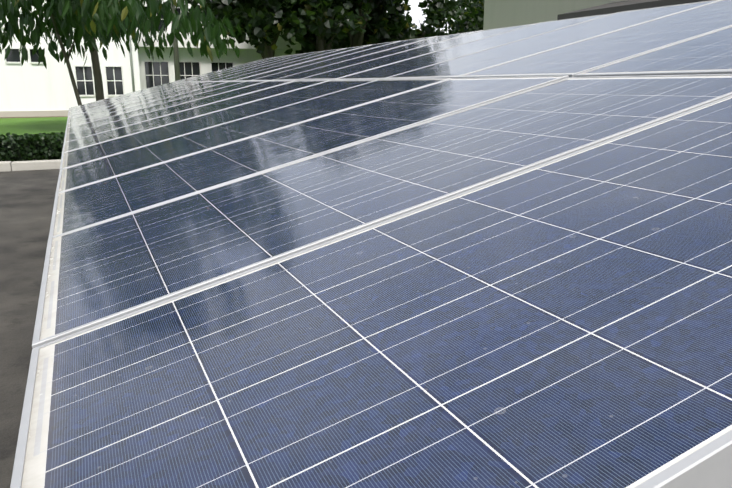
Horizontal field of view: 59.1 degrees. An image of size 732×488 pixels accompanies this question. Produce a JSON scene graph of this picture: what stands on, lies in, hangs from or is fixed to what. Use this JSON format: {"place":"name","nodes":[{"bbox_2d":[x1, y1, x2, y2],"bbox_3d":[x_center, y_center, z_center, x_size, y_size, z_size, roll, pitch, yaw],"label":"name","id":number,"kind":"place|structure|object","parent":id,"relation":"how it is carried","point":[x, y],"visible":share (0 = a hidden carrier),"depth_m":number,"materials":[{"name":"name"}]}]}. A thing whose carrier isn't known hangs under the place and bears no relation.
{"place":"outdoors","nodes":[
{"label":"outdoors","id":0,"kind":"place"},
{"bbox_2d":[0,169,59,487],"bbox_3d":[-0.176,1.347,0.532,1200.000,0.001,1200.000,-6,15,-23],"label":"ground","id":1,"kind":"structure","parent":0,"point":[27,198],"depth_m":4.88,"materials":[{"name":"concrete"}]},
{"bbox_2d":[0,159,60,171],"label":"kerb","id":2,"kind":"structure","parent":1,"relation":"on","point":[10,166],"depth_m":10.95,"materials":[{"name":"concrete"}]},
{"bbox_2d":[483,0,710,29],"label":"side building","id":3,"kind":"structure","parent":1,"relation":"on","point":[502,13],"depth_m":17.32,"materials":[{"name":"white paint"}]},
{"bbox_3d":[-0.826,-0.716,5.314,2.802,1.698,9.930,-6,15,-23],"label":"mounting rack","id":4,"kind":"object","parent":1,"relation":"on","visible":0},
{"bbox_2d":[10,0,731,487],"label":"solar modules","id":5,"kind":"object","parent":4,"relation":"on","point":[492,258],"visible":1,"depth_m":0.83,"materials":[{"name":"blue glass"}]},
{"bbox_2d":[0,116,67,135],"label":"lawn","id":6,"kind":"structure","parent":0,"point":[29,125],"depth_m":21.30,"materials":[{"name":"green plant"}]},
{"bbox_2d":[0,131,64,161],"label":"hedge","id":7,"kind":"object","parent":6,"relation":"on","point":[31,147],"visible":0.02,"depth_m":11.20,"materials":[{"name":"green plant"}]},
{"bbox_2d":[43,0,92,105],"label":"tree trunk","id":8,"kind":"object","parent":6,"relation":"on","point":[76,92],"visible":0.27,"depth_m":17.18,"materials":[{"name":"brown plant"}]},
{"bbox_2d":[0,1,140,117],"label":"white building","id":9,"kind":"structure","parent":6,"relation":"on","point":[31,88],"depth_m":26.62,"materials":[{"name":"white paint"}]},
{"bbox_2d":[0,0,241,100],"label":"lawn tree","id":10,"kind":"object","parent":6,"relation":"on","point":[105,21],"visible":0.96,"depth_m":16.98,"materials":[{"name":"green plant"}]},
{"bbox_2d":[171,3,180,80],"bbox_3d":[-9.399,-11.488,31.439,1.800,10.000,0.280,-6,15,-23],"label":"trunk","id":11,"kind":"object","parent":6,"relation":"on","point":[176,60],"visible":0.54,"depth_m":31.90,"materials":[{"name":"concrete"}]},
{"bbox_2d":[137,0,300,89],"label":"house","id":12,"kind":"structure","parent":6,"relation":"on","point":[159,71],"depth_m":37.88,"materials":[{"name":"white paint"}]},
{"bbox_2d":[184,0,372,58],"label":"tree","id":13,"kind":"object","parent":6,"relation":"on","point":[265,22],"visible":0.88,"depth_m":30.43,"materials":[{"name":"green plant"}]},
{"bbox_2d":[301,31,316,52],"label":"tree","id":14,"kind":"object","parent":6,"relation":"on","point":[304,49],"depth_m":49.59,"materials":[{"name":"green plant"}]},
{"bbox_2d":[295,12,386,53],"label":"tree","id":15,"kind":"object","parent":6,"relation":"on","point":[332,44],"depth_m":50.68,"materials":[{"name":"green plant"}]},
{"bbox_2d":[295,2,404,51],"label":"tree","id":16,"kind":"object","parent":6,"relation":"on","point":[306,39],"visible":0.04,"depth_m":43.33,"materials":[{"name":"green plant"}]},
{"bbox_2d":[304,0,403,51],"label":"tree","id":17,"kind":"object","parent":6,"relation":"on","point":[320,41],"visible":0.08,"depth_m":36.45,"materials":[{"name":"green plant"}]},
{"bbox_2d":[334,0,450,46],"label":"tree","id":18,"kind":"object","parent":6,"relation":"on","point":[392,7],"visible":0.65,"depth_m":36.35,"materials":[{"name":"green plant"}]},
{"bbox_2d":[337,0,462,48],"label":"tree","id":19,"kind":"object","parent":6,"relation":"on","point":[378,31],"visible":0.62,"depth_m":36.82,"materials":[{"name":"green plant"}]},
{"bbox_2d":[441,0,477,34],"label":"tree","id":20,"kind":"object","parent":6,"relation":"on","point":[463,3],"visible":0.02,"depth_m":61.89,"materials":[{"name":"green plant"}]},
{"bbox_2d":[452,0,483,33],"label":"tree","id":21,"kind":"object","parent":6,"relation":"on","point":[464,28],"depth_m":49.35,"materials":[{"name":"green plant"}]},
{"bbox_2d":[456,0,483,31],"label":"tree","id":22,"kind":"object","parent":6,"relation":"on","point":[478,13],"visible":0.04,"depth_m":42.97,"materials":[{"name":"green plant"}]},
{"bbox_2d":[387,0,465,32],"label":"sky","id":23,"kind":"structure","parent":0,"point":[416,12],"materials":[{"name":"white"}]}
]}

